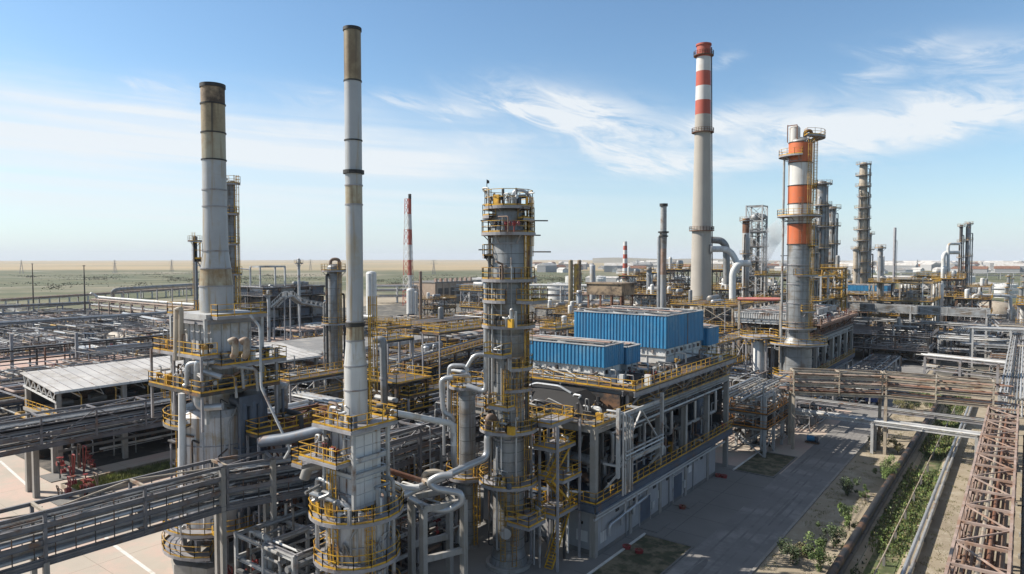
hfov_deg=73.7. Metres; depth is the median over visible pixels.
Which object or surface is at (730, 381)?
pipework
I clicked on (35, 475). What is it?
bridge leg
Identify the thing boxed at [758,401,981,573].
verge grass
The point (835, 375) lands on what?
pipe bridge
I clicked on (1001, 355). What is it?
pipe manifold
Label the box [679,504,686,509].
hydrant cover
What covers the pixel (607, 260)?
ridge
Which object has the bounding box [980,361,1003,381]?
pipe rack
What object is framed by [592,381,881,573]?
planting bed soil
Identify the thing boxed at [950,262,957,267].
house
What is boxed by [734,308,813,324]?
fan cooler
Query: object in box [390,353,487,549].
reactor column
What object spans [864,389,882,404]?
parked truck
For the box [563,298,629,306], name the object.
pipe manifold
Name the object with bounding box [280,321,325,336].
pipe manifold
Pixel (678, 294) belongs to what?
steel structure
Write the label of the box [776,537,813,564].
shrub
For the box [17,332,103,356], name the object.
pipe rack
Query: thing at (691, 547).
grey bed kerb
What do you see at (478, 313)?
pipe manifold
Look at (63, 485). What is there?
bed wall
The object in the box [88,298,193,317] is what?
pipe rack
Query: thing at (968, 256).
column
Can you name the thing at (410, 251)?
lattice mast
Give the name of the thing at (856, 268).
column
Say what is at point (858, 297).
process building
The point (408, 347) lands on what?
pipe manifold
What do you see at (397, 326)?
access deck
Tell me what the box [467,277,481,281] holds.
works shed
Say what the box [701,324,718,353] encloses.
fan cooler
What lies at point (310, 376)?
access deck
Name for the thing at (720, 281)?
steel structure
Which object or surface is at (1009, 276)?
process column
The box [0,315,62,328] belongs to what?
pipe manifold
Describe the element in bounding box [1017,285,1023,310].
process column
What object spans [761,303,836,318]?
fan cooler
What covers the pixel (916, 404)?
shrub
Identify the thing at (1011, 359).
pipe rack
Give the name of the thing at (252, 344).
pipe manifold
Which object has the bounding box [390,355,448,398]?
access deck
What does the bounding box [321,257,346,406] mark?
column
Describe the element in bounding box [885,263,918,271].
house
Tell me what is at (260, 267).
overhead gantry
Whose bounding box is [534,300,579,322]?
steel structure
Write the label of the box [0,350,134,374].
service yard
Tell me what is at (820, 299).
steel structure
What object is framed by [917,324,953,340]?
pipe manifold
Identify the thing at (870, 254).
column
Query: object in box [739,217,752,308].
column
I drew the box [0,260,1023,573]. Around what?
ground
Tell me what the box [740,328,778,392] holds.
vessel
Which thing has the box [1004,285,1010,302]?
process column
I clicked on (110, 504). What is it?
slab joint
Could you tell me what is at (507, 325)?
distillation column
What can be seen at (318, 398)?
pipe rack
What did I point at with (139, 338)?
pipe manifold
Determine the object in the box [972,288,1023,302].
pipe rack
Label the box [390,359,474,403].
pipework
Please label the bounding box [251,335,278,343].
pipe manifold
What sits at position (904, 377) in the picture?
pipe bridge
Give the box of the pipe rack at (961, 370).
[916,353,1020,391]
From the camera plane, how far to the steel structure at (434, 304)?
295.84 m
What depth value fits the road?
83.49 m
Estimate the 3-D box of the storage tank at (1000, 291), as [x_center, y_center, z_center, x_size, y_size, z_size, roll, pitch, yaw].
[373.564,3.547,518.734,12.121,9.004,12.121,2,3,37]
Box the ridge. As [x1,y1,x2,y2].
[593,258,964,262]
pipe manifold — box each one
[0,303,39,315]
[0,314,32,319]
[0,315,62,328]
[0,323,40,336]
[0,323,43,344]
[0,334,74,356]
[0,341,23,356]
[0,357,102,381]
[0,366,55,410]
[0,381,35,427]
[7,330,73,350]
[8,317,63,325]
[28,308,94,317]
[34,308,98,314]
[37,313,94,333]
[55,360,114,367]
[56,320,118,337]
[56,335,133,354]
[67,313,106,323]
[67,316,140,331]
[70,341,169,365]
[84,330,158,345]
[110,325,160,334]
[113,320,168,328]
[117,326,169,353]
[119,331,169,350]
[121,313,167,320]
[147,319,168,328]
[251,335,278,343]
[251,337,296,363]
[251,337,309,368]
[273,323,325,338]
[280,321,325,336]
[284,361,319,390]
[285,359,323,380]
[286,347,407,404]
[291,332,325,337]
[367,343,444,352]
[389,313,446,331]
[394,324,447,331]
[419,329,482,372]
[429,366,492,411]
[444,310,482,324]
[477,328,563,342]
[529,323,548,334]
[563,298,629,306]
[565,291,616,306]
[717,339,744,357]
[853,320,871,324]
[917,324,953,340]
[948,328,1002,354]
[961,328,1022,347]
[989,350,1020,371]
[1016,339,1023,380]
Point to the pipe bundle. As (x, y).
(752, 385)
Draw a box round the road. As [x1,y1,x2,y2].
[667,301,985,573]
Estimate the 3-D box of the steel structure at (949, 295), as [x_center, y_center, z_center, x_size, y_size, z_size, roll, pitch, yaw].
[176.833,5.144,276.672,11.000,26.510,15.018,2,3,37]
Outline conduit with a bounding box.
[826,353,968,573]
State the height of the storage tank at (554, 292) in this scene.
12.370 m
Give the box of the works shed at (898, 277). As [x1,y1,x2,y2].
[873,275,910,280]
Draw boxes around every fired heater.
[148,81,290,573]
[257,25,403,573]
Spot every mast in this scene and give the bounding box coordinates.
[32,264,33,303]
[83,265,85,313]
[402,194,413,305]
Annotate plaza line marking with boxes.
[0,461,155,573]
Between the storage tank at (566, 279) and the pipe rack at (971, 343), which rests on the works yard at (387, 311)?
the pipe rack at (971, 343)
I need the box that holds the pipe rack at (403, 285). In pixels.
[377,283,482,302]
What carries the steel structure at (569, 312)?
on the works yard at (387, 311)
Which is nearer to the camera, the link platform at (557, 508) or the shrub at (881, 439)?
the link platform at (557, 508)
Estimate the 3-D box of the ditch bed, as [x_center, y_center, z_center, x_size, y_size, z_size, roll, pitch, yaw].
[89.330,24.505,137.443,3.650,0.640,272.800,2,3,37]
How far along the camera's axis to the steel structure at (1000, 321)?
237.03 m
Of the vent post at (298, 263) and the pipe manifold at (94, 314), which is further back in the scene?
the pipe manifold at (94, 314)
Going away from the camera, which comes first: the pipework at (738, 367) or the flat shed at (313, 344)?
the pipework at (738, 367)
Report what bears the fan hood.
on the process building at (696, 429)
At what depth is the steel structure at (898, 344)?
200.49 m
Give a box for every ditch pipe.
[874,405,955,573]
[900,406,969,573]
[907,407,971,573]
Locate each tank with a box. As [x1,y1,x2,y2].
[366,271,376,326]
[406,288,414,330]
[415,290,417,329]
[547,282,567,299]
[565,275,573,283]
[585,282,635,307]
[596,275,605,281]
[596,278,603,281]
[932,283,943,330]
[979,301,1016,324]
[994,282,1018,297]
[994,286,1012,297]
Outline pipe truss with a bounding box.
[603,392,663,495]
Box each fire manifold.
[40,443,102,482]
[44,472,113,505]
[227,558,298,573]
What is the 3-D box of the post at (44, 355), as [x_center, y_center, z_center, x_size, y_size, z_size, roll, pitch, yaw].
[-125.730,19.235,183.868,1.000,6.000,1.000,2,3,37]
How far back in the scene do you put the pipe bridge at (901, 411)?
112.20 m
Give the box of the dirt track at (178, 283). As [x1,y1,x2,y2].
[0,276,586,287]
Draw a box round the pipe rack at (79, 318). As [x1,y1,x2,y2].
[0,311,168,335]
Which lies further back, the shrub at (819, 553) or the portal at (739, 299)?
the portal at (739, 299)
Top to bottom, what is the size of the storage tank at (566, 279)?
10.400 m
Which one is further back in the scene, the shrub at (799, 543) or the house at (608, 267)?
the house at (608, 267)
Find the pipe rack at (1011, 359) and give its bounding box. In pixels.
[997,327,1023,454]
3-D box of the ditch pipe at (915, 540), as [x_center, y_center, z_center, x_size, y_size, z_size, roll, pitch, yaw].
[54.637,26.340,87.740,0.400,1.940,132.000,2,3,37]
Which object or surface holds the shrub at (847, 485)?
on the ground at (142, 270)
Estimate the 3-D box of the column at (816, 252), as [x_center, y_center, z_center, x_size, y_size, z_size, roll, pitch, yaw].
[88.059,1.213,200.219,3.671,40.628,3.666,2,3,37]
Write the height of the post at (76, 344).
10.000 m
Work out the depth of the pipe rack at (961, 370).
160.82 m
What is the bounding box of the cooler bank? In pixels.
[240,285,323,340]
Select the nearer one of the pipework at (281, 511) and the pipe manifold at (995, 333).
the pipework at (281, 511)
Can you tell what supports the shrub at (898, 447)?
on the ground at (142, 270)
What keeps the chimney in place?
on the works yard at (387, 311)
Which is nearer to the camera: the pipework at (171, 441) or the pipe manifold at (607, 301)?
the pipework at (171, 441)
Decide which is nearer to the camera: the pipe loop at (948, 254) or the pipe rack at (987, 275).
the pipe loop at (948, 254)
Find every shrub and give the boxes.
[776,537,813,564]
[795,541,811,556]
[802,531,836,571]
[815,521,846,548]
[837,502,858,530]
[839,476,861,495]
[858,484,870,500]
[867,429,882,443]
[872,454,900,479]
[887,437,904,453]
[892,399,913,412]
[900,392,929,409]
[915,392,942,407]
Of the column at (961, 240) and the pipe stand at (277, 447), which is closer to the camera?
the pipe stand at (277, 447)
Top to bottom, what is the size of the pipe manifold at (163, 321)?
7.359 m
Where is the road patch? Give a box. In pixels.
[688,455,809,573]
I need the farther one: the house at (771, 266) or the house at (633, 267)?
the house at (771, 266)
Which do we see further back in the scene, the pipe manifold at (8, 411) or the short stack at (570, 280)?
the short stack at (570, 280)
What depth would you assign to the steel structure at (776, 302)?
293.77 m
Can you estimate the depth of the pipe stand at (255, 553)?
58.99 m
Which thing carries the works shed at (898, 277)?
on the ground at (142, 270)
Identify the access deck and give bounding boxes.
[245,407,320,565]
[278,361,343,422]
[373,329,413,399]
[375,319,410,394]
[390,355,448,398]
[390,373,464,485]
[422,318,482,430]
[539,317,573,335]
[724,298,753,347]
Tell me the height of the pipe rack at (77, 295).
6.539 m
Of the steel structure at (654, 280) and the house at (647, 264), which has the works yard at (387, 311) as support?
the steel structure at (654, 280)
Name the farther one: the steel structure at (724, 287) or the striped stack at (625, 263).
the striped stack at (625, 263)
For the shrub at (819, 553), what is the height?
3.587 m
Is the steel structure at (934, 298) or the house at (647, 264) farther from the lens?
the house at (647, 264)
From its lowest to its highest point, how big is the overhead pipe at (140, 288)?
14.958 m
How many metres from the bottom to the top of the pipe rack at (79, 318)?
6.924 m
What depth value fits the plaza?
73.61 m
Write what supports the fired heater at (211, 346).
on the apron at (584, 563)
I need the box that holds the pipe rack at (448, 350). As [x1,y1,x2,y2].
[400,337,483,400]
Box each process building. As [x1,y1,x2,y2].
[475,345,737,558]
[720,308,857,397]
[838,286,915,338]
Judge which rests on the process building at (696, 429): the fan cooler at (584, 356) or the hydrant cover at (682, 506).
the fan cooler at (584, 356)
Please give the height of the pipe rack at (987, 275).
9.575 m
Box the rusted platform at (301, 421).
[268,382,340,550]
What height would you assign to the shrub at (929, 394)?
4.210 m
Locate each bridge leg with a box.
[24,438,35,491]
[28,445,39,498]
[50,430,57,472]
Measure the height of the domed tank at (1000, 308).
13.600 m
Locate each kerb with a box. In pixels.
[587,450,759,573]
[645,406,855,573]
[748,349,947,573]
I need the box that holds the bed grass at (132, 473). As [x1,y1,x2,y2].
[71,459,177,489]
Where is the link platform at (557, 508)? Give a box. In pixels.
[529,403,581,572]
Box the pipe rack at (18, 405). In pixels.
[0,383,24,410]
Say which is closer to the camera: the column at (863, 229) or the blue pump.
the blue pump
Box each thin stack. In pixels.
[187,232,201,309]
[892,227,896,287]
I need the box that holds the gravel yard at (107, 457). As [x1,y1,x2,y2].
[0,311,433,471]
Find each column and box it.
[226,175,241,309]
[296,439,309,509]
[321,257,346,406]
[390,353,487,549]
[402,180,557,573]
[532,275,536,297]
[574,290,583,304]
[644,267,653,306]
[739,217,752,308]
[810,221,819,303]
[812,179,832,303]
[828,204,841,286]
[851,246,861,311]
[852,161,871,313]
[869,231,874,283]
[873,244,885,338]
[956,224,965,300]
[963,221,973,302]
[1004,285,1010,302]
[1006,274,1011,296]
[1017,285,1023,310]
[1021,274,1023,293]
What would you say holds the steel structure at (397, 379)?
on the ground at (142, 270)
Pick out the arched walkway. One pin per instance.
(290, 296)
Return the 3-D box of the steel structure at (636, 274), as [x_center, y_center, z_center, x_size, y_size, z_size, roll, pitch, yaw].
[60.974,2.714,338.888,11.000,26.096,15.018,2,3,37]
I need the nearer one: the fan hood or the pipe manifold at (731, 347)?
the fan hood
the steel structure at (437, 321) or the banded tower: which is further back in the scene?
the steel structure at (437, 321)
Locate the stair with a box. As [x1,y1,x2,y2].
[977,304,999,326]
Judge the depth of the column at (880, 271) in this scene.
232.50 m
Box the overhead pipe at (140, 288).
[111,283,198,312]
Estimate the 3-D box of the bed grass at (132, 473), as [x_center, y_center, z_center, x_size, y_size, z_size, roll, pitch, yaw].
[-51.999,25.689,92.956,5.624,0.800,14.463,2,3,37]
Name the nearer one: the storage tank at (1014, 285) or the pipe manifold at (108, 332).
the pipe manifold at (108, 332)
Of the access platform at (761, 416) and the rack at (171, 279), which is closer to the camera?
the access platform at (761, 416)
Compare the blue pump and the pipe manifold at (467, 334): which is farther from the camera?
the pipe manifold at (467, 334)
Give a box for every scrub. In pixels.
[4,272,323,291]
[377,274,586,299]
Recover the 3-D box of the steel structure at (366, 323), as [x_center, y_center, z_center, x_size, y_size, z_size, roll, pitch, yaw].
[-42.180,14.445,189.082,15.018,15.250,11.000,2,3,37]
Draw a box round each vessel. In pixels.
[545,429,570,488]
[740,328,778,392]
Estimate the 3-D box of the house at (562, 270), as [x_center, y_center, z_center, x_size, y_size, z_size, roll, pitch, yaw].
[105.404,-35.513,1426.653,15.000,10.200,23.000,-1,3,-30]
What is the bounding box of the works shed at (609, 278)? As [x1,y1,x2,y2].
[585,276,620,281]
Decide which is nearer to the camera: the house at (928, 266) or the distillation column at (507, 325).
the distillation column at (507, 325)
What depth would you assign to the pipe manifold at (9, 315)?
317.74 m
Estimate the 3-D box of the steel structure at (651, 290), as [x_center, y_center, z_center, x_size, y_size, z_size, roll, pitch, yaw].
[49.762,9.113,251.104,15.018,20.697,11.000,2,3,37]
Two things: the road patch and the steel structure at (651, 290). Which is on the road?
the road patch
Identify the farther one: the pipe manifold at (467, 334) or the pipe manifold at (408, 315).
the pipe manifold at (408, 315)
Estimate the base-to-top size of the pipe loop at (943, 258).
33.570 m
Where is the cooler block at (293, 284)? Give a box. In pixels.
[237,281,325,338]
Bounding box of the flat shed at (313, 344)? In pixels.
[264,331,435,367]
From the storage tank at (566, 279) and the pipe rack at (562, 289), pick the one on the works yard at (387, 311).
the pipe rack at (562, 289)
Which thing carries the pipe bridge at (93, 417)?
on the ground at (142, 270)
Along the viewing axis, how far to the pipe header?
334.44 m
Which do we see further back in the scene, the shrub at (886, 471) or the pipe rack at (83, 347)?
the pipe rack at (83, 347)
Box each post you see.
[9,334,14,371]
[44,347,45,364]
[74,332,78,359]
[263,290,271,340]
[294,258,302,334]
[419,271,421,329]
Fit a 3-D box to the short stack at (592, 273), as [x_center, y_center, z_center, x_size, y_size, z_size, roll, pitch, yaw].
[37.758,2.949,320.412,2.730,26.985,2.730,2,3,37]
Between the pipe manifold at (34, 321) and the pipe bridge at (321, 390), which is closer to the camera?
the pipe bridge at (321, 390)
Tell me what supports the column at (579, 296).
on the ground at (142, 270)
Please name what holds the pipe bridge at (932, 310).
on the ground at (142, 270)
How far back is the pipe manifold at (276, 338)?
198.77 m
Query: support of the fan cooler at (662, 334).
on the process building at (696, 429)
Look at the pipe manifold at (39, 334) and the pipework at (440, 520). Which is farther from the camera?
the pipe manifold at (39, 334)
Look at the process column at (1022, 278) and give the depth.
555.72 m
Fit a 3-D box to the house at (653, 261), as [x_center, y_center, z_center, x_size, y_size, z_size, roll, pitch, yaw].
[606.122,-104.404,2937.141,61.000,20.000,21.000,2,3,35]
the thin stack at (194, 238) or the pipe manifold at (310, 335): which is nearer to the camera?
the thin stack at (194, 238)
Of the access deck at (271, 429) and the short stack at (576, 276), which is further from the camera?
the short stack at (576, 276)
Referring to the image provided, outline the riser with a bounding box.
[375,336,388,409]
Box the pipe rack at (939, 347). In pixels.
[932,335,1016,363]
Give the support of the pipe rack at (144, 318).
on the ground at (142, 270)
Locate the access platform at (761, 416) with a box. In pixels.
[728,374,791,457]
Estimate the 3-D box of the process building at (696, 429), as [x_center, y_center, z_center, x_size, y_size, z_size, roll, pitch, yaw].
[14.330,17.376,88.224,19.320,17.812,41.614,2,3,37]
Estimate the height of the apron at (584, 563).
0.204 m
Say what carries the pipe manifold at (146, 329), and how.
on the ground at (142, 270)
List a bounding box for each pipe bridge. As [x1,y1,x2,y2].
[0,386,273,457]
[0,459,247,573]
[187,444,321,573]
[265,344,483,418]
[287,405,492,569]
[775,368,896,454]
[783,406,980,456]
[787,395,998,440]
[843,302,998,358]
[867,371,1013,464]
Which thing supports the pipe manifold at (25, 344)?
on the ground at (142, 270)
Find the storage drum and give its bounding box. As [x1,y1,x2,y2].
[107,332,143,344]
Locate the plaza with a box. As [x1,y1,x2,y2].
[0,449,417,573]
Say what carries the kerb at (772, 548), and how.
on the ground at (142, 270)
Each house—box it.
[537,263,556,271]
[556,268,567,272]
[564,262,586,269]
[604,263,632,271]
[630,262,651,267]
[630,266,645,272]
[645,260,656,263]
[711,262,731,268]
[767,264,779,268]
[774,266,785,270]
[835,263,852,272]
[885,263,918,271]
[897,268,905,272]
[912,267,924,271]
[920,262,940,270]
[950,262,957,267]
[950,266,957,271]
[963,266,988,273]
[989,261,1012,267]
[994,263,1023,272]
[994,266,1019,272]
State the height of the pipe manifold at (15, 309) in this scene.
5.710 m
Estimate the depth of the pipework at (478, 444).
104.45 m
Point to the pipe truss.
(628, 448)
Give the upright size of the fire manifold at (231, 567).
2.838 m
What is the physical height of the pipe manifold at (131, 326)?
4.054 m
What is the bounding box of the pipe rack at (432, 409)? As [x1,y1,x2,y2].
[321,370,486,422]
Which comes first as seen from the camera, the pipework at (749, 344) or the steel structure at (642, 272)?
the pipework at (749, 344)
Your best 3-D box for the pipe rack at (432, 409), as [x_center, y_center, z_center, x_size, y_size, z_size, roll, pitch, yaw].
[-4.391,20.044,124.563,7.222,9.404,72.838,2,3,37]
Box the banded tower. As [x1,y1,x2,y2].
[767,124,827,423]
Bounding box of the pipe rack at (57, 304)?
[0,301,92,315]
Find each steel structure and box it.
[342,314,392,361]
[367,344,458,399]
[367,363,432,498]
[378,340,458,371]
[386,307,482,348]
[418,292,456,323]
[459,282,483,324]
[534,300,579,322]
[542,315,573,336]
[553,305,585,334]
[556,301,605,330]
[618,266,646,305]
[624,284,672,307]
[636,274,671,306]
[638,268,675,291]
[655,286,689,308]
[666,257,690,301]
[670,290,770,356]
[703,323,749,397]
[711,258,752,306]
[711,282,741,313]
[736,262,764,296]
[745,205,768,307]
[751,283,785,303]
[753,270,848,340]
[819,255,847,310]
[849,317,938,363]
[867,276,940,342]
[915,266,958,320]
[931,267,966,330]
[951,278,992,302]
[953,289,992,328]
[957,309,1023,341]
[959,301,1019,315]
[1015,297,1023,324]
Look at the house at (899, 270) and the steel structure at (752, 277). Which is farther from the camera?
the house at (899, 270)
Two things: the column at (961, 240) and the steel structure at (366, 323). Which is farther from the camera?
the column at (961, 240)
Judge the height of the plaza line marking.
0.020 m
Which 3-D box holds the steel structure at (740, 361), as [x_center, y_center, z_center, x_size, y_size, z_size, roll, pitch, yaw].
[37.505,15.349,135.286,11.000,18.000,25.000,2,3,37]
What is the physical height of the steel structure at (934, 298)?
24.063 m
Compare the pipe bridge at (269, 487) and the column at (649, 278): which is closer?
the pipe bridge at (269, 487)
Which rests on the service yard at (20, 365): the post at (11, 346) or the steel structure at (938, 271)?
the post at (11, 346)
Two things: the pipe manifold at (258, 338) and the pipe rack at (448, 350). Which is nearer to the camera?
the pipe rack at (448, 350)
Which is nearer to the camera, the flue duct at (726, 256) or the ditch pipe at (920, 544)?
the ditch pipe at (920, 544)
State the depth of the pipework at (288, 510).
70.37 m
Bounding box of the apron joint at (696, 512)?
[574,468,761,573]
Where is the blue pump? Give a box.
[805,435,819,444]
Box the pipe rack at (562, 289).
[529,284,689,301]
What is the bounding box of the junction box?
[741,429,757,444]
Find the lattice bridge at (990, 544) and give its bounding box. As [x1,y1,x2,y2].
[944,403,1019,573]
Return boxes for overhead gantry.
[198,265,285,286]
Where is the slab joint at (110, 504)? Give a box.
[1,454,177,573]
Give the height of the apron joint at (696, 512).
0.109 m
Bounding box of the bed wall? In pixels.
[61,457,177,496]
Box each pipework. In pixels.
[167,420,275,477]
[252,487,384,568]
[262,504,407,573]
[278,450,417,519]
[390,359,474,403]
[398,495,459,569]
[435,392,487,456]
[722,364,773,422]
[722,380,731,411]
[742,338,774,388]
[776,386,835,431]
[836,353,901,404]
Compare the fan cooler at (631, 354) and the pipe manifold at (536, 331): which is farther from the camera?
the pipe manifold at (536, 331)
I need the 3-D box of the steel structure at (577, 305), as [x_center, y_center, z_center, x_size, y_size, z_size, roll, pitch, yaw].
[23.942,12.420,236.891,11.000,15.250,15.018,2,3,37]
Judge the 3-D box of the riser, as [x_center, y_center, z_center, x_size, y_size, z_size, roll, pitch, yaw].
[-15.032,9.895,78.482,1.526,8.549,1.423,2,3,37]
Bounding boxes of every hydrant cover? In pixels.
[622,544,630,549]
[635,548,643,553]
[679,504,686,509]
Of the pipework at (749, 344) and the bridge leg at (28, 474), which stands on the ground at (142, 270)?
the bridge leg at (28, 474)
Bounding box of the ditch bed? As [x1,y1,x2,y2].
[856,365,972,573]
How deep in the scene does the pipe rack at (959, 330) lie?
208.53 m
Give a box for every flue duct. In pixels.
[710,244,750,300]
[711,236,729,283]
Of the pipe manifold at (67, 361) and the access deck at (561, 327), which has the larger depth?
the pipe manifold at (67, 361)
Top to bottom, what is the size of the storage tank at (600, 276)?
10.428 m
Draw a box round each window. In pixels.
[438,288,442,296]
[444,288,448,296]
[450,287,454,296]
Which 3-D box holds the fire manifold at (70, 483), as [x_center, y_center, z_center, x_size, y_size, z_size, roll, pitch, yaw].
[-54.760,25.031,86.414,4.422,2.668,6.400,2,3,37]
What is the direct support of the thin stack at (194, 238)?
on the ground at (142, 270)
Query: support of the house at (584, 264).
on the ground at (142, 270)
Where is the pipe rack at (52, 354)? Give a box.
[0,333,169,366]
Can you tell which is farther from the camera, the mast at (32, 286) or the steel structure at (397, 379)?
the mast at (32, 286)
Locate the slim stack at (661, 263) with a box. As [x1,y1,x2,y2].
[657,203,668,307]
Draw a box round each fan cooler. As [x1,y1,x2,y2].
[529,334,623,380]
[574,305,703,362]
[619,341,640,375]
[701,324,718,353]
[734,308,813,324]
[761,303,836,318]
[838,283,890,292]
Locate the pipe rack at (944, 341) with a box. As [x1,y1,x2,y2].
[912,324,1023,346]
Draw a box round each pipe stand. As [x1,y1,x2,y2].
[234,503,407,573]
[271,409,328,512]
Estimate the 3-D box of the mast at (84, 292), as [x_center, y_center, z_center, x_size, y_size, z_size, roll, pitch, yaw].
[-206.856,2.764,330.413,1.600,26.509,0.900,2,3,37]
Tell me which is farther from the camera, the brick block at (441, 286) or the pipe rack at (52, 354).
the brick block at (441, 286)
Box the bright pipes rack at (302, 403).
[268,399,308,453]
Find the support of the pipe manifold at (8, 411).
on the ground at (142, 270)
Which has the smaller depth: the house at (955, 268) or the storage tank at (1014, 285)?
the storage tank at (1014, 285)
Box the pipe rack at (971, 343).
[960,326,1023,367]
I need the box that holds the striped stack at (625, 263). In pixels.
[621,241,629,300]
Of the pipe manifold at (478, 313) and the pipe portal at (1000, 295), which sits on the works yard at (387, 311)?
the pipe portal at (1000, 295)
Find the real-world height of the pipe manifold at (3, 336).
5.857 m
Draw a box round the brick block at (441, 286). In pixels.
[407,277,478,302]
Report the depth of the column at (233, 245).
104.23 m
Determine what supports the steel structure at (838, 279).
on the works yard at (387, 311)
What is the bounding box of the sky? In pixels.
[0,0,1023,260]
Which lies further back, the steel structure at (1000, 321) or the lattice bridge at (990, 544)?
the steel structure at (1000, 321)
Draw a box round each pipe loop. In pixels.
[941,250,959,267]
[946,242,960,285]
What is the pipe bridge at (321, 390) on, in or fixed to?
on the ground at (142, 270)
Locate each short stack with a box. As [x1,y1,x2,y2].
[568,260,572,304]
[574,264,578,306]
[577,260,580,289]
[590,265,594,307]
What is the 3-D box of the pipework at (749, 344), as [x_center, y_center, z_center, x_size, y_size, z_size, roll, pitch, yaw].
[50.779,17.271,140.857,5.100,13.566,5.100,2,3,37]
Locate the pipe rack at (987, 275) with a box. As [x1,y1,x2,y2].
[899,272,1023,278]
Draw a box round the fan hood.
[481,382,610,420]
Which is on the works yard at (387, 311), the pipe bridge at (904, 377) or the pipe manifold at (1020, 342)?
the pipe manifold at (1020, 342)
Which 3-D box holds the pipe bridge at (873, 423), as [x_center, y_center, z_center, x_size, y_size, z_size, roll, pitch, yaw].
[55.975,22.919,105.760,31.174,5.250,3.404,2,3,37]
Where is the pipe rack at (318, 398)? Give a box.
[288,390,449,483]
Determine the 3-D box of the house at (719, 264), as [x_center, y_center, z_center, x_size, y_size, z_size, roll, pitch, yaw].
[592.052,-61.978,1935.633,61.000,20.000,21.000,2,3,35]
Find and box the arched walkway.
[270,291,325,339]
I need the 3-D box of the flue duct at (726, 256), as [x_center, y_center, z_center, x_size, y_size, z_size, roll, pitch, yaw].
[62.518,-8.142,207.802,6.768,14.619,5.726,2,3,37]
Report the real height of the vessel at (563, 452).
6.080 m
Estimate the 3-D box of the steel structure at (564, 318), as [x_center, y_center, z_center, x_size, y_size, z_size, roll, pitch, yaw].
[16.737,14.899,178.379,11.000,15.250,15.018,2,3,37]
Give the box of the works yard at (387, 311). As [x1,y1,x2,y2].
[325,296,1018,387]
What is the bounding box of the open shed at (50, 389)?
[20,343,322,472]
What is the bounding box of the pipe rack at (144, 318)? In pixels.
[119,312,169,327]
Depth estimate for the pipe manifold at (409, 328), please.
227.63 m
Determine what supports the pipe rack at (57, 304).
on the ground at (142, 270)
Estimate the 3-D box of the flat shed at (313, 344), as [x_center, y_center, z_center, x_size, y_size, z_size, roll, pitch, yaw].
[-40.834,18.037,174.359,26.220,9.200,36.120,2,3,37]
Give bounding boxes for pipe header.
[90,292,193,305]
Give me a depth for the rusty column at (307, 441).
69.67 m
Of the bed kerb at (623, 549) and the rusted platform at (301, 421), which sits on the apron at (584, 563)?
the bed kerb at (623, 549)
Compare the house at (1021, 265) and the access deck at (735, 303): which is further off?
the house at (1021, 265)
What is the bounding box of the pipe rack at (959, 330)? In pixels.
[950,317,984,356]
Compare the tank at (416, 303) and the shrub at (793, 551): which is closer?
the shrub at (793, 551)
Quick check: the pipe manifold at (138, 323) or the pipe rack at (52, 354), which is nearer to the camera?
the pipe rack at (52, 354)
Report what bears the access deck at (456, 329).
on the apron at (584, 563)
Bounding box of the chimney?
[689,42,713,316]
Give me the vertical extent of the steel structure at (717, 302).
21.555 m
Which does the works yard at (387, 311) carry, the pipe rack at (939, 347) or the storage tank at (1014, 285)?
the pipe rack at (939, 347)
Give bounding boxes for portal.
[390,468,467,573]
[737,297,780,386]
[971,294,1011,322]
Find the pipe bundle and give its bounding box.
[722,377,792,400]
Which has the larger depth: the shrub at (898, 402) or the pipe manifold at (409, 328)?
the pipe manifold at (409, 328)
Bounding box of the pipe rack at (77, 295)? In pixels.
[0,287,198,309]
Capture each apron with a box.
[276,337,926,573]
[715,408,851,473]
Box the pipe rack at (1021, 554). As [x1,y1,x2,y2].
[1012,435,1023,573]
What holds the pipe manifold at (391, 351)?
on the ground at (142, 270)
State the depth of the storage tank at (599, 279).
751.95 m
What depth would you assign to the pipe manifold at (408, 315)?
269.40 m
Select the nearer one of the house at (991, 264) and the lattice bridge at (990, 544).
the lattice bridge at (990, 544)
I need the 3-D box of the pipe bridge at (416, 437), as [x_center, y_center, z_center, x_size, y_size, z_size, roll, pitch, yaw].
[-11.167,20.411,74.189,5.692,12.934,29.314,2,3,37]
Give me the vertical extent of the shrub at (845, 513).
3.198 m
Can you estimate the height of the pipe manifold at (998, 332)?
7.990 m
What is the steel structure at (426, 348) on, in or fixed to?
on the ground at (142, 270)
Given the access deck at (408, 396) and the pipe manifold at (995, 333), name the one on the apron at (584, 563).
the access deck at (408, 396)
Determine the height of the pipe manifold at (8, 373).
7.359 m
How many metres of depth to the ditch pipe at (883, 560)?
79.93 m
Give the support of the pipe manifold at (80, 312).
on the ground at (142, 270)
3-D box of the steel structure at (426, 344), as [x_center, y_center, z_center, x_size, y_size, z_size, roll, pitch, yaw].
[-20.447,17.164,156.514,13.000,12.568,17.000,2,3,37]

